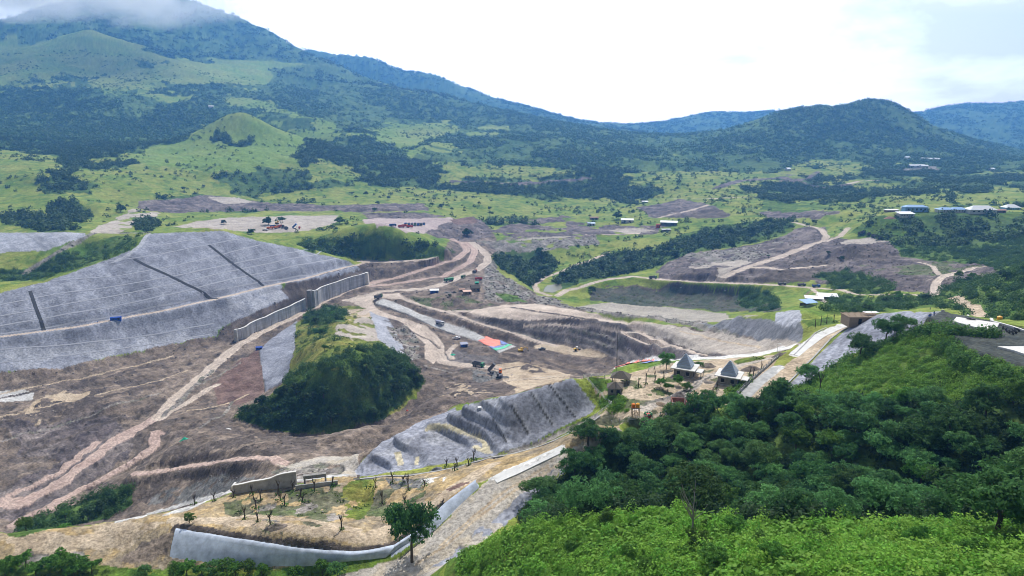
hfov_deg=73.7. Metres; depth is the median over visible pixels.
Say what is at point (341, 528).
bare tree
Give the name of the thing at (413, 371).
tree
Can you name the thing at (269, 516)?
bare tree
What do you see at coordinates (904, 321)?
tree
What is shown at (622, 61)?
sky
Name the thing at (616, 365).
mast
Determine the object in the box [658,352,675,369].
tree
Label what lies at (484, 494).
dirt road
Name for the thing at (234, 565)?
tree
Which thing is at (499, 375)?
excavator
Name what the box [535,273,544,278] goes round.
tree
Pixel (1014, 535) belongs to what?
tree
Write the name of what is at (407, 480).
bare tree
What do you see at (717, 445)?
tree
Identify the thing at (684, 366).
pyramid roof house
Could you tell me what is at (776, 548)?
bush
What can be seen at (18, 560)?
tree
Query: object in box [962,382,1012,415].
tree
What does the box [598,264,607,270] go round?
tree
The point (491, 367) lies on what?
dump truck
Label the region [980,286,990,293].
tree
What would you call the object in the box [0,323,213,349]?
berm kerb
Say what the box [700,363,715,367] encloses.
soil heap
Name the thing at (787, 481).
tree
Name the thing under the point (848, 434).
tree
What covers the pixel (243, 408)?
tree
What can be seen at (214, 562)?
tree
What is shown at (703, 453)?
tree
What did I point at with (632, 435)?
tree
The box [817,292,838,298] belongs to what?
shed
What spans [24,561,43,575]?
tree
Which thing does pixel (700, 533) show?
bush
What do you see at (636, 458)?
tree
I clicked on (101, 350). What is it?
berm kerb
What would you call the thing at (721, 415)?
tree
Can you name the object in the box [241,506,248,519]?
bare tree
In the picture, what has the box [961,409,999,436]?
tree
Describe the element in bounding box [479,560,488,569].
tree
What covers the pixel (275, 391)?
tree
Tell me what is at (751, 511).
undergrowth
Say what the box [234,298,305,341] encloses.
spillway wall
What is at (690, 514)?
bare tree
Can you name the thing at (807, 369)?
tree
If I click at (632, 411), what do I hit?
tank stand
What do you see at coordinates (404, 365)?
tree
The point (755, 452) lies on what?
tree
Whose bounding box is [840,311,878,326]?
bamboo house
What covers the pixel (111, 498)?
tree
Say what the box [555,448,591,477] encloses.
tree
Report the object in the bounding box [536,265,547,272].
tree
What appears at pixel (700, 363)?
tree
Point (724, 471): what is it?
tree
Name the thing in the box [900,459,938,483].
tree
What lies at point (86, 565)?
tree
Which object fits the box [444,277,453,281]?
dump truck
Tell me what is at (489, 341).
plastic sheet
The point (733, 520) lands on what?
bush
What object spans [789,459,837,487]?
tree
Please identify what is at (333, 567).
tree
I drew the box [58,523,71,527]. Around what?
tree
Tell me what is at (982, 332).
hedge shrubbery
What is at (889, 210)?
school building
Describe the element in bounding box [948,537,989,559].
bush
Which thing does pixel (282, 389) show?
tree
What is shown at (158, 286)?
berm kerb
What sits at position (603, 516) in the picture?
tree
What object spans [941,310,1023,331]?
kerb
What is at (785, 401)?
tree
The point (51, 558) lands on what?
tree
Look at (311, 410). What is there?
tree
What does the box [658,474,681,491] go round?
tree
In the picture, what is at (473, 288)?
site hut
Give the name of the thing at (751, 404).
tree
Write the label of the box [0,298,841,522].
concrete road
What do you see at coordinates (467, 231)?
tree
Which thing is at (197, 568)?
tree
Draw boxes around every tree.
[0,555,14,575]
[11,548,32,567]
[13,516,34,530]
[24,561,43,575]
[38,556,54,569]
[44,547,74,570]
[51,551,78,568]
[57,509,70,518]
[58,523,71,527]
[62,563,82,575]
[71,554,89,565]
[78,506,93,519]
[81,558,102,573]
[94,498,107,511]
[100,489,116,497]
[106,494,119,501]
[116,204,125,211]
[133,564,152,575]
[167,560,187,575]
[174,558,196,575]
[184,512,196,522]
[190,494,197,505]
[192,561,207,575]
[201,558,222,574]
[217,557,234,573]
[227,561,241,575]
[238,558,255,572]
[239,405,254,414]
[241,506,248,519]
[251,403,261,408]
[251,495,259,509]
[254,395,267,403]
[256,563,268,575]
[258,413,275,423]
[262,216,271,224]
[264,398,275,403]
[266,507,273,525]
[273,386,281,395]
[273,409,281,421]
[275,216,285,224]
[276,407,293,419]
[277,385,289,395]
[280,494,288,505]
[285,565,303,575]
[288,382,302,394]
[302,406,318,419]
[304,390,319,402]
[311,317,319,322]
[311,476,317,492]
[313,328,327,334]
[313,558,330,575]
[315,385,330,397]
[326,561,348,575]
[334,216,344,222]
[338,512,344,530]
[350,416,360,423]
[359,356,373,367]
[366,407,380,418]
[374,368,385,374]
[379,490,385,504]
[381,498,440,562]
[388,382,400,391]
[390,378,399,384]
[398,362,408,372]
[405,474,410,491]
[407,368,419,374]
[411,375,423,384]
[462,228,472,236]
[470,448,477,461]
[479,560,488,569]
[517,474,557,491]
[519,563,531,574]
[531,494,576,509]
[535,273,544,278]
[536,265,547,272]
[537,251,546,256]
[541,259,549,264]
[549,263,558,269]
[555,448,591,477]
[557,271,567,276]
[563,540,583,550]
[566,417,604,445]
[588,286,595,291]
[597,508,615,523]
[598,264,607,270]
[602,478,644,499]
[606,395,614,400]
[612,210,622,217]
[617,542,637,555]
[618,473,632,485]
[620,427,647,445]
[629,450,652,469]
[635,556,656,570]
[644,486,668,505]
[647,415,685,435]
[655,378,665,384]
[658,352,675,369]
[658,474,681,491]
[660,453,687,466]
[661,401,687,423]
[663,382,673,391]
[664,246,673,251]
[664,459,734,509]
[671,250,679,257]
[672,431,703,457]
[673,374,682,381]
[680,480,706,526]
[681,382,692,388]
[681,422,713,442]
[682,390,718,413]
[684,412,714,425]
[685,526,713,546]
[694,361,704,366]
[694,448,721,464]
[698,389,726,410]
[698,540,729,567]
[702,517,718,524]
[706,438,728,456]
[709,411,732,431]
[712,463,739,483]
[719,447,747,465]
[720,391,744,406]
[721,486,742,504]
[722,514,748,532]
[726,241,735,247]
[729,481,778,510]
[732,415,752,434]
[734,396,766,418]
[738,480,784,496]
[740,439,782,468]
[747,227,755,232]
[748,528,770,543]
[753,420,773,436]
[756,408,776,422]
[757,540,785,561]
[759,377,797,414]
[764,387,798,412]
[775,485,793,490]
[779,424,812,448]
[780,478,807,488]
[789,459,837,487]
[793,400,816,418]
[795,363,819,382]
[808,525,834,541]
[816,373,824,393]
[816,427,848,454]
[827,463,864,500]
[828,404,853,418]
[830,439,860,461]
[835,429,858,443]
[846,331,881,355]
[860,391,883,404]
[861,304,874,309]
[871,318,901,339]
[888,313,917,332]
[889,386,913,404]
[893,414,951,450]
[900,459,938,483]
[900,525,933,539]
[922,294,930,299]
[922,464,1002,518]
[923,402,979,444]
[924,386,953,402]
[925,454,1023,531]
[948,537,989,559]
[954,270,963,277]
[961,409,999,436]
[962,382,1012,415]
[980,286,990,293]
[985,293,997,302]
[998,271,1017,278]
[998,533,1023,543]
[999,376,1023,404]
[1000,447,1023,483]
[1014,429,1023,453]
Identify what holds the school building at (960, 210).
on the grassland
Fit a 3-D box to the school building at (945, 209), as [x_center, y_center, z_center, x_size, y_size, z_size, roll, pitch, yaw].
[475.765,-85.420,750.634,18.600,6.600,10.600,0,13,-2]
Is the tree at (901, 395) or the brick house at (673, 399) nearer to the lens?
the tree at (901, 395)
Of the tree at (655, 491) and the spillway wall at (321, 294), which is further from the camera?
the spillway wall at (321, 294)
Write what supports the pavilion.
on the ground at (136, 540)
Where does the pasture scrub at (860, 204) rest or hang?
on the grassland
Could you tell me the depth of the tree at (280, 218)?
787.13 m
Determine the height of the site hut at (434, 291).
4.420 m
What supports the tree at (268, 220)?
on the ground at (136, 540)
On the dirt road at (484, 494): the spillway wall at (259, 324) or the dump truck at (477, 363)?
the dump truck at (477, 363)
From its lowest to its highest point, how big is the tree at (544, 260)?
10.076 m
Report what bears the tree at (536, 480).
on the ground at (136, 540)
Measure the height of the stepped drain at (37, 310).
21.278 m
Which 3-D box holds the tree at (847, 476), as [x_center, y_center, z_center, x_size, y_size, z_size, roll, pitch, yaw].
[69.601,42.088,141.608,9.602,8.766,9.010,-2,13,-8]
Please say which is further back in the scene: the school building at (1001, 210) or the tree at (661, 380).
the school building at (1001, 210)
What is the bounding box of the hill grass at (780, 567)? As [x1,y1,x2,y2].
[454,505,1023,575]
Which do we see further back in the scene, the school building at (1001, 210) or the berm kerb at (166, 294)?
the school building at (1001, 210)
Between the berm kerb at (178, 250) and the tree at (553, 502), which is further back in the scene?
the berm kerb at (178, 250)
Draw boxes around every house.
[670,354,703,378]
[670,396,717,411]
[714,361,749,385]
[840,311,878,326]
[909,164,924,167]
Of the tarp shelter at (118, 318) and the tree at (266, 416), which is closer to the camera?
the tree at (266, 416)
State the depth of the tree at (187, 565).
161.55 m
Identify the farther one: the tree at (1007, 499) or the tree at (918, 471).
the tree at (918, 471)
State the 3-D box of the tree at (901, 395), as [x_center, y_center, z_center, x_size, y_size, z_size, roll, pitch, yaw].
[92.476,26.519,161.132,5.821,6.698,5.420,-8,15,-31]
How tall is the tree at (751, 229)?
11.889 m
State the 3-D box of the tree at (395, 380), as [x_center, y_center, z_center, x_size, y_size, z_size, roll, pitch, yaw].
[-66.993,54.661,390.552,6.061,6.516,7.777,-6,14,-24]
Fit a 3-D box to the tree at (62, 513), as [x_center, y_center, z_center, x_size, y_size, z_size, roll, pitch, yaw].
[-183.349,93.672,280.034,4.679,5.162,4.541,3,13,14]
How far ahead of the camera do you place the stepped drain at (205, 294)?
526.28 m
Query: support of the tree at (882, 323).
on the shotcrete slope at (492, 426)
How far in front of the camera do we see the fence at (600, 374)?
223.88 m
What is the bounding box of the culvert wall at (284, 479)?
[231,470,296,493]
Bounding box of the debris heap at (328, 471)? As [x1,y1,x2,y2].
[321,469,339,473]
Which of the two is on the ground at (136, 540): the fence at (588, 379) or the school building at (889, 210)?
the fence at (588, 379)
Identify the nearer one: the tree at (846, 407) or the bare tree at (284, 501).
the tree at (846, 407)
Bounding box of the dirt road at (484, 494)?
[0,180,993,575]
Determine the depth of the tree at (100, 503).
282.03 m
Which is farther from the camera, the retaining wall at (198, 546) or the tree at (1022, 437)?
the retaining wall at (198, 546)
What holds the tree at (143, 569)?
on the ground at (136, 540)
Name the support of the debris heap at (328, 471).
on the ground at (136, 540)
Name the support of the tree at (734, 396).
on the grassland
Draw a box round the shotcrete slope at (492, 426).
[0,230,940,568]
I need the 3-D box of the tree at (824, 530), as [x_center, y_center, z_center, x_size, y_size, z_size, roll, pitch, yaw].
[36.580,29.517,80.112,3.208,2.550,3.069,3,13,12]
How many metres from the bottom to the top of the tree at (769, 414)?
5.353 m
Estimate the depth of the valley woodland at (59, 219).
1143.46 m
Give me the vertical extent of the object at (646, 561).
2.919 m
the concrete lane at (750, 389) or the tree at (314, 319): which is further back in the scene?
the tree at (314, 319)
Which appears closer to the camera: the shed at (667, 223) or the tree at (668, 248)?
the tree at (668, 248)
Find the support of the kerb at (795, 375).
on the ground at (136, 540)
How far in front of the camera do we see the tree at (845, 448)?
152.65 m
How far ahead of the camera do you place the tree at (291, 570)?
158.39 m
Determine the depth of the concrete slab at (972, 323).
191.49 m
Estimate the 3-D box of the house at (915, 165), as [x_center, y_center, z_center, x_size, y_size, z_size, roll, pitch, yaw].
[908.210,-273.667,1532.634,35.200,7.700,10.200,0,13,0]
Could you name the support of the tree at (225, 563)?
on the ground at (136, 540)
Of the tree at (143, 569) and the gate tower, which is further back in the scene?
the gate tower
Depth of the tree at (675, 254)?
750.36 m
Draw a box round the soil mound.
[264,523,287,531]
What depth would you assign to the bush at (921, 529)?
75.86 m
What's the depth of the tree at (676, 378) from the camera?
212.14 m
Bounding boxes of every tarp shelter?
[110,316,121,320]
[460,342,467,346]
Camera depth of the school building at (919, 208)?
748.66 m
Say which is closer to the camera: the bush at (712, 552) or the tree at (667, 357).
the bush at (712, 552)
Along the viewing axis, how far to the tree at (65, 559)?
163.78 m
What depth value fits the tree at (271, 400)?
369.15 m
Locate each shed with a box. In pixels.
[621,218,633,222]
[660,220,677,225]
[799,298,817,306]
[804,295,823,300]
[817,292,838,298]
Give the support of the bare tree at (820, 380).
on the ground at (136, 540)
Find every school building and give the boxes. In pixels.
[884,209,898,211]
[895,211,914,217]
[901,205,928,211]
[934,207,950,212]
[950,207,965,212]
[965,205,996,213]
[997,209,1007,212]
[1000,204,1020,209]
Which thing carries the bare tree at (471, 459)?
on the ground at (136, 540)
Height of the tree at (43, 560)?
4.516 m
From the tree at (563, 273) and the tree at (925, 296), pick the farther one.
the tree at (563, 273)
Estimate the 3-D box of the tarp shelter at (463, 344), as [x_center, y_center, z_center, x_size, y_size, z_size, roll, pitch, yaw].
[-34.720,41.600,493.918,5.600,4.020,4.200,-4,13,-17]
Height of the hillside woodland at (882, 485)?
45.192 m
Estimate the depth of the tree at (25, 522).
181.24 m
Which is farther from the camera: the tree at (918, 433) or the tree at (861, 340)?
the tree at (861, 340)
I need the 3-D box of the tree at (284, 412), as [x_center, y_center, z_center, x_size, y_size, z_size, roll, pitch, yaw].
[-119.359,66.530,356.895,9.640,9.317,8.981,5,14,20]
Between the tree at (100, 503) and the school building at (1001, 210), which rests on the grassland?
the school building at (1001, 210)
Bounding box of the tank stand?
[631,406,640,417]
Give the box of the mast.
[615,334,617,398]
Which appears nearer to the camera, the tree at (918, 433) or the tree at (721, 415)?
the tree at (918, 433)
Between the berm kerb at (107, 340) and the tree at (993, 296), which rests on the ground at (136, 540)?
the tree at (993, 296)
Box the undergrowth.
[515,387,1023,524]
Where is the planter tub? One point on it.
(647, 414)
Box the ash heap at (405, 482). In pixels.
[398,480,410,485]
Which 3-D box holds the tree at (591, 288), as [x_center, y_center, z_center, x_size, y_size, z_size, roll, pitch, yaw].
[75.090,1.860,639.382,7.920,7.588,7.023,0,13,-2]
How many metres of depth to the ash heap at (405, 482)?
191.14 m
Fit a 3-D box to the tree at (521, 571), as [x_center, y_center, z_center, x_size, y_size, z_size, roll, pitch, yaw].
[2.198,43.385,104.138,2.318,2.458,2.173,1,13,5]
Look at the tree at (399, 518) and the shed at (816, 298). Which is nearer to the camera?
the tree at (399, 518)
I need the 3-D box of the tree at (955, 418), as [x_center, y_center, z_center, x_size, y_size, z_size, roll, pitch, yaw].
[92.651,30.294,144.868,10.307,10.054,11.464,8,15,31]
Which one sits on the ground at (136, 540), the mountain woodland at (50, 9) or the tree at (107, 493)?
the tree at (107, 493)
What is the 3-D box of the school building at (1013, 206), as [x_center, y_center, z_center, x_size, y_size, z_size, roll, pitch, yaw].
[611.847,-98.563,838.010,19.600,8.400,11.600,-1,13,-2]
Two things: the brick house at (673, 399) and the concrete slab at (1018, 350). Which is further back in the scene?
the brick house at (673, 399)
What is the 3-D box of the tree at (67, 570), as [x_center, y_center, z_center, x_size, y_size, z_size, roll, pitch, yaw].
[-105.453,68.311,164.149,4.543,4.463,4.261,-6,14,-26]
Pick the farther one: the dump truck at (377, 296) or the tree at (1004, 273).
the dump truck at (377, 296)
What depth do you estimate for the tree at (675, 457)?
172.25 m
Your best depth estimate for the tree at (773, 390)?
177.75 m
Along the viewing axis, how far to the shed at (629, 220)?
966.95 m
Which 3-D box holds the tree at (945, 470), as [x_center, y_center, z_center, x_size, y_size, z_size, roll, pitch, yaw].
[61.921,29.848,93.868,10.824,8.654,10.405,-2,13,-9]
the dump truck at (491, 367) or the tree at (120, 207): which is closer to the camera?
the dump truck at (491, 367)
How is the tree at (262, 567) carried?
on the ground at (136, 540)
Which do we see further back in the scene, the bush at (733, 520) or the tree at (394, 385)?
the tree at (394, 385)
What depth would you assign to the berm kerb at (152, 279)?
516.63 m
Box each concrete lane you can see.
[493,444,565,482]
[739,367,778,397]
[790,324,846,355]
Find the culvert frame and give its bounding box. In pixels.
[295,472,337,489]
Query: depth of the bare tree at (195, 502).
185.72 m
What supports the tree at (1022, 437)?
on the grassland
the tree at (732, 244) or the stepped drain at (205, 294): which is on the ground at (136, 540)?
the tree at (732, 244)
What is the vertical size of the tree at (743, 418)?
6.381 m
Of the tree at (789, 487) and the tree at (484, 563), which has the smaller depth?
the tree at (484, 563)
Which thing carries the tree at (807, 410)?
on the ground at (136, 540)
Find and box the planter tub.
[644,411,651,417]
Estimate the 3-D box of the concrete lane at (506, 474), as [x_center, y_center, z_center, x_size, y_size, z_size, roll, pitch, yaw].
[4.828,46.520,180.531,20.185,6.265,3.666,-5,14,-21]
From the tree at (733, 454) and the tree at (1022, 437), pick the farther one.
the tree at (733, 454)
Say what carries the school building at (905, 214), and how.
on the grassland
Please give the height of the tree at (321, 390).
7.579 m
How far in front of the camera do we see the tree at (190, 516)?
173.90 m
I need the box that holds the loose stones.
[2,210,992,553]
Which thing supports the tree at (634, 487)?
on the grassland
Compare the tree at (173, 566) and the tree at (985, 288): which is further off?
the tree at (985, 288)
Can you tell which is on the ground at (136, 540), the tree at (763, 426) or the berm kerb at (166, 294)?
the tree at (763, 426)
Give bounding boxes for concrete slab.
[953,317,998,329]
[997,346,1023,355]
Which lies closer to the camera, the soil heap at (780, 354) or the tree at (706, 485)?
the tree at (706, 485)
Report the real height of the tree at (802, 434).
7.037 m
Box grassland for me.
[0,112,1023,575]
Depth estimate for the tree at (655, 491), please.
160.85 m
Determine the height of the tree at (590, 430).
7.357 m
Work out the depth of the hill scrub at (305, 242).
709.60 m
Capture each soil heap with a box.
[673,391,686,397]
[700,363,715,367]
[740,365,759,371]
[771,352,785,357]
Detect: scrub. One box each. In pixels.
[0,49,1023,265]
[0,232,1023,531]
[239,341,422,434]
[298,228,455,259]
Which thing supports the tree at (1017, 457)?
on the grassland
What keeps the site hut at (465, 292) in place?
on the ground at (136, 540)
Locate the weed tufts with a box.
[8,212,1022,575]
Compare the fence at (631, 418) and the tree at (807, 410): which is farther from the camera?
the fence at (631, 418)
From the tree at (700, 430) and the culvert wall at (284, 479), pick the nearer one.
the tree at (700, 430)
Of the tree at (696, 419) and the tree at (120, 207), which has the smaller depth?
the tree at (696, 419)
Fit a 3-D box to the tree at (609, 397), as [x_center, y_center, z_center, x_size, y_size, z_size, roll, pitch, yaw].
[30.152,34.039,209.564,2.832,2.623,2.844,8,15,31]
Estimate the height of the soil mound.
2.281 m
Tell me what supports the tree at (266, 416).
on the ground at (136, 540)
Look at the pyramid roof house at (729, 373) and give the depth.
210.89 m
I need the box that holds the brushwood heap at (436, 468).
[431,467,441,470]
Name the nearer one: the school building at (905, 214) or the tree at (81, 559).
the tree at (81, 559)
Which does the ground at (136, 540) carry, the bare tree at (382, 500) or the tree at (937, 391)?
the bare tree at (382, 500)
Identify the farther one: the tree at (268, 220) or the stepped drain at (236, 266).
the tree at (268, 220)
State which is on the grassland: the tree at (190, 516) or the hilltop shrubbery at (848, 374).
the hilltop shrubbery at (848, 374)
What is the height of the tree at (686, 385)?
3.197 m
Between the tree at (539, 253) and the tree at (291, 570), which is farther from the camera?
the tree at (539, 253)
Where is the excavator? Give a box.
[491,371,502,378]
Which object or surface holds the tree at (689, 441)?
on the grassland
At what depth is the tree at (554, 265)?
747.71 m
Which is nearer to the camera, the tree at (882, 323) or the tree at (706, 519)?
the tree at (706, 519)
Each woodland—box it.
[0,0,1023,148]
[0,49,1023,171]
[0,126,1023,285]
[519,387,1023,521]
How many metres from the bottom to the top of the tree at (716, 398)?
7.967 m
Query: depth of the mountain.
2365.02 m
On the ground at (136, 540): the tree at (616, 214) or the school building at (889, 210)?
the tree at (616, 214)
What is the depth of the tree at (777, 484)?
150.11 m
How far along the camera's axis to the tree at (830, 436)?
156.59 m
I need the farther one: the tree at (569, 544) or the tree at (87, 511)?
the tree at (87, 511)
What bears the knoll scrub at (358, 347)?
on the grassland
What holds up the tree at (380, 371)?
on the ground at (136, 540)
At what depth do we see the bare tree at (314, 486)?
189.54 m
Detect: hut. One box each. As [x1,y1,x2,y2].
[430,289,438,293]
[462,290,471,294]
[470,285,480,291]
[607,382,622,394]
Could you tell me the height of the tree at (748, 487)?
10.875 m
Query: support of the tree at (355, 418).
on the ground at (136, 540)
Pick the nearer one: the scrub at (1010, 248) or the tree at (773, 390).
the tree at (773, 390)
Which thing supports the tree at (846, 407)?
on the grassland
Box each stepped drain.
[28,291,45,330]
[133,259,217,298]
[208,245,263,285]
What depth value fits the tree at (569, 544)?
98.22 m
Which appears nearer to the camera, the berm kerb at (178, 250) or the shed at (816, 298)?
the shed at (816, 298)
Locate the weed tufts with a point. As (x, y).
(594, 298)
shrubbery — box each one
[459,329,1023,556]
[800,317,1023,386]
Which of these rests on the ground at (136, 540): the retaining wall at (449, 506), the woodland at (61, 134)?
the retaining wall at (449, 506)
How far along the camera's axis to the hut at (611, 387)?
210.67 m
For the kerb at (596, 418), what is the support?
on the ground at (136, 540)
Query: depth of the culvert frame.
193.00 m
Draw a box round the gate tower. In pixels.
[306,289,312,308]
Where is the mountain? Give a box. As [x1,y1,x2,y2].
[0,0,1023,172]
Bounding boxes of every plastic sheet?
[478,336,499,346]
[493,344,511,349]
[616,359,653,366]
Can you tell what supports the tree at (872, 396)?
on the grassland
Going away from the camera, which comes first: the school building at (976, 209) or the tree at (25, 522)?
the tree at (25, 522)
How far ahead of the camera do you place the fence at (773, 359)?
215.84 m
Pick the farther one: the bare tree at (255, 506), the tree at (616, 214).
the tree at (616, 214)
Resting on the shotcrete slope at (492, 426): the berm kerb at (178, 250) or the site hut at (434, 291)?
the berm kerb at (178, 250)
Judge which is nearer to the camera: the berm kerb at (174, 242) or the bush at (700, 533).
the bush at (700, 533)
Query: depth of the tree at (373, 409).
361.68 m
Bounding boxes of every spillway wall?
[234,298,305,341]
[312,272,369,306]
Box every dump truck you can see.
[374,294,382,298]
[435,320,444,324]
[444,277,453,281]
[472,361,484,367]
[487,362,501,373]
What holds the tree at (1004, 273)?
on the ground at (136, 540)
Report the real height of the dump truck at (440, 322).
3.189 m
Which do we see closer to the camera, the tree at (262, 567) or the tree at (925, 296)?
the tree at (262, 567)
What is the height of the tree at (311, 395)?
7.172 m
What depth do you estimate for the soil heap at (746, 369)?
221.49 m
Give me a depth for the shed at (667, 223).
922.38 m
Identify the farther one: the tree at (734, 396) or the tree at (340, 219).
the tree at (340, 219)
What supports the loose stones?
on the ground at (136, 540)
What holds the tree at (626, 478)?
on the grassland
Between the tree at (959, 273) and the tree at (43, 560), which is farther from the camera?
the tree at (959, 273)
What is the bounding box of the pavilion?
[610,371,631,383]
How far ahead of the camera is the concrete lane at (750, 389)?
210.00 m
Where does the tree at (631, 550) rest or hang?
on the grassland
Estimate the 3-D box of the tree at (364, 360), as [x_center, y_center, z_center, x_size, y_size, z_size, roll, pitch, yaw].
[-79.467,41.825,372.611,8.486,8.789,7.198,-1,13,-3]
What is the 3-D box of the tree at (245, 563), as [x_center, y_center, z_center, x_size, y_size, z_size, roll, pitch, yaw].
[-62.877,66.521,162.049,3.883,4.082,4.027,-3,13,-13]
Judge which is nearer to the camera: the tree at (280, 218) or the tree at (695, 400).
the tree at (695, 400)
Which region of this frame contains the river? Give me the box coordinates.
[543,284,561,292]
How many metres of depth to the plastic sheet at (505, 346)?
486.11 m
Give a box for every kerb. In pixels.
[0,249,307,304]
[0,252,319,316]
[0,258,336,325]
[0,265,351,334]
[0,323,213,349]
[0,334,211,362]
[48,244,259,281]
[105,239,239,261]
[137,236,206,248]
[360,415,600,479]
[789,327,848,381]
[794,327,826,354]
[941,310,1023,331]
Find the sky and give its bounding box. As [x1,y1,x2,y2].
[0,0,1023,123]
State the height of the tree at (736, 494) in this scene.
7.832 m
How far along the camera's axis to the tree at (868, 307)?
341.36 m
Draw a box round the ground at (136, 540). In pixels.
[0,166,1023,568]
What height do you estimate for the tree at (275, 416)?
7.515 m
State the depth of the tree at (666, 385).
207.89 m
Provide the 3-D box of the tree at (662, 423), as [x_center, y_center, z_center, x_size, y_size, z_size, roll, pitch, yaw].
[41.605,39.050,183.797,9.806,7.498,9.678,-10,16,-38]
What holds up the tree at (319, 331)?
on the ground at (136, 540)
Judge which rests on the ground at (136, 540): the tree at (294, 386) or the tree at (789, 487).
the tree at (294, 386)
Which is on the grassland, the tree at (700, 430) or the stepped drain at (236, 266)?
the tree at (700, 430)
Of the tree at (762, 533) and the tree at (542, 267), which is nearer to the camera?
the tree at (762, 533)
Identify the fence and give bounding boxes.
[583,374,610,403]
[591,373,611,376]
[611,413,660,424]
[729,353,778,402]
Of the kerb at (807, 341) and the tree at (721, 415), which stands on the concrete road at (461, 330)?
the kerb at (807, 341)
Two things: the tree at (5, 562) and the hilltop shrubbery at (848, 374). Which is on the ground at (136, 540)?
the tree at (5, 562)
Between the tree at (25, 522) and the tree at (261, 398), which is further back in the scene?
the tree at (261, 398)
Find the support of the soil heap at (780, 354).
on the ground at (136, 540)
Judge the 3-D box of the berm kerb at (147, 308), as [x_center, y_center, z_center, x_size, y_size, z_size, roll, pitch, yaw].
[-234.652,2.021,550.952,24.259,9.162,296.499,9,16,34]
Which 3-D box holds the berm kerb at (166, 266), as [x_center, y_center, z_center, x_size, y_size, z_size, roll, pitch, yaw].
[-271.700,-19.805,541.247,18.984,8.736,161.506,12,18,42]
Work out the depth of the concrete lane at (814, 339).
243.03 m
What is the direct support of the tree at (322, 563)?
on the ground at (136, 540)
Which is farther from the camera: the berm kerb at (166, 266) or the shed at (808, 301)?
the berm kerb at (166, 266)
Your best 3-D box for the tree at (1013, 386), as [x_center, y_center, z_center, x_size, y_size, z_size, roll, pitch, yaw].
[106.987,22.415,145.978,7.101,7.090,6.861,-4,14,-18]
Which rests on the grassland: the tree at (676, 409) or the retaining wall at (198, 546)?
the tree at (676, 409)

